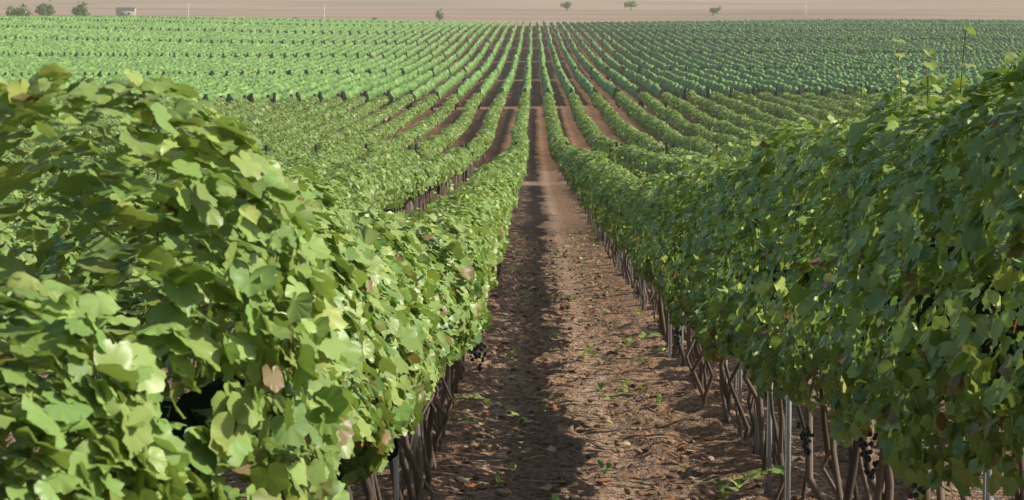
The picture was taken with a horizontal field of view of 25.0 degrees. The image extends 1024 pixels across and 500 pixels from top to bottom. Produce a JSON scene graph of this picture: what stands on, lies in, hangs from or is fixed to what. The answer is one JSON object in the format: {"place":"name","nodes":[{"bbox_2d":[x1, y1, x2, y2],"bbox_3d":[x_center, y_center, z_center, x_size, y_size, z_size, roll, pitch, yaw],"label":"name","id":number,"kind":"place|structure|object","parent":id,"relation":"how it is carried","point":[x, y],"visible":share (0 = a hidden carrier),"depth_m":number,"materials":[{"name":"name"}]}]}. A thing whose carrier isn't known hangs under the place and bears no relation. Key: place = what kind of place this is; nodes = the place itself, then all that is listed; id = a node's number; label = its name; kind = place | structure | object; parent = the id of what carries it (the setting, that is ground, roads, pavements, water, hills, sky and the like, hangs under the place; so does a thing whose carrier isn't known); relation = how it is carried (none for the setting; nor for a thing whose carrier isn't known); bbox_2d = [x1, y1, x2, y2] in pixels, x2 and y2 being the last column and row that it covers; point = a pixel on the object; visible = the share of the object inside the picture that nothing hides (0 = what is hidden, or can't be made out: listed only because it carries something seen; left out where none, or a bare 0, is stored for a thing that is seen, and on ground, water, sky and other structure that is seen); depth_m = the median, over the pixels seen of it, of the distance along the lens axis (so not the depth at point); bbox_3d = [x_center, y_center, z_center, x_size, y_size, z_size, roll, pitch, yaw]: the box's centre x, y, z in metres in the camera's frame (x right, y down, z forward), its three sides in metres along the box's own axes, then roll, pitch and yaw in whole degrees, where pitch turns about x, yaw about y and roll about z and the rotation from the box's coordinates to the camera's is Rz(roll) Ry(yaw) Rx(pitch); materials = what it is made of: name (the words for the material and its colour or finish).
{"place":"outdoors","nodes":[
{"label":"outdoors","id":0,"kind":"place"},
{"bbox_2d":[9,30,1012,499],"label":"vine shoots","id":1,"kind":"object","parent":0,"point":[681,170],"visible":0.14,"depth_m":12.93,"materials":[{"name":"green plant"}]},
{"bbox_2d":[0,0,1023,499],"bbox_3d":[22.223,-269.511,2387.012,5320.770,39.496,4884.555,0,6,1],"label":"ground","id":2,"kind":"structure","parent":0,"point":[546,202],"depth_m":31.16,"materials":[{"name":"soil"}]},
{"bbox_2d":[4,0,721,18],"bbox_3d":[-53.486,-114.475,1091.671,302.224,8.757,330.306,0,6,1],"label":"tree","id":3,"kind":"object","parent":2,"relation":"on","point":[48,10],"visible":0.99,"depth_m":939.81,"materials":[{"name":"green plant"}]},
{"bbox_2d":[13,0,805,20],"bbox_3d":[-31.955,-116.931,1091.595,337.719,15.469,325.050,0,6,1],"label":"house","id":4,"kind":"structure","parent":2,"relation":"on","point":[125,11],"depth_m":1164.86,"materials":[{"name":"beige"}]},
{"bbox_2d":[0,146,1013,222],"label":"vine leaves","id":5,"kind":"object","parent":2,"relation":"on","point":[367,180],"visible":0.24,"depth_m":57.96,"materials":[{"name":"green plant"}]},
{"bbox_2d":[0,89,1020,175],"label":"vine leaves","id":6,"kind":"object","parent":2,"relation":"on","point":[278,136],"visible":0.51,"depth_m":180.53,"materials":[{"name":"green plant"}]},
{"bbox_2d":[0,27,1023,499],"bbox_3d":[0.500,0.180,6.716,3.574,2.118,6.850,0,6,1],"label":"vine leaves","id":7,"kind":"object","parent":2,"relation":"on","point":[308,293],"visible":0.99,"depth_m":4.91,"materials":[{"name":"green plant"}]},
{"bbox_2d":[0,43,1023,104],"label":"vine rows","id":8,"kind":"object","parent":2,"relation":"on","point":[329,82],"visible":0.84,"depth_m":383.19,"materials":[{"name":"green plant"}]},
{"bbox_2d":[0,15,1023,50],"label":"vine rows","id":9,"kind":"object","parent":2,"relation":"on","point":[73,33],"visible":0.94,"depth_m":623.60,"materials":[{"name":"green plant"}]},
{"bbox_2d":[0,15,1023,499],"bbox_3d":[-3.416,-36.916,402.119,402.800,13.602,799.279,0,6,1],"label":"vine trunks","id":10,"kind":"object","parent":2,"relation":"on","point":[438,421],"visible":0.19,"depth_m":19.20,"materials":[{"name":"brown plant"}]},
{"bbox_2d":[0,101,1023,482],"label":"vine rows","id":11,"kind":"object","parent":2,"relation":"on","point":[196,407],"visible":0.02,"depth_m":8.10,"materials":[{"name":"green plant"}]},
{"bbox_2d":[22,134,1023,499],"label":"trellis posts","id":12,"kind":"object","parent":2,"relation":"on","point":[756,448],"visible":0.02,"depth_m":15.80,"materials":[{"name":"wood"}]},
{"bbox_2d":[427,242,823,499],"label":"stones","id":13,"kind":"object","parent":2,"relation":"on","point":[628,490],"visible":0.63,"depth_m":22.28,"materials":[{"name":"stone"}]},
{"bbox_2d":[378,230,902,499],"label":"fallen leaves","id":14,"kind":"object","parent":2,"relation":"on","point":[562,428],"visible":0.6,"depth_m":21.68,"materials":[{"name":"brown plant"}]},
{"bbox_2d":[468,262,932,499],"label":"grape bunches","id":15,"kind":"object","parent":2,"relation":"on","point":[862,444],"visible":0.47,"depth_m":8.69,"materials":[{"name":"purple food"}]}
]}

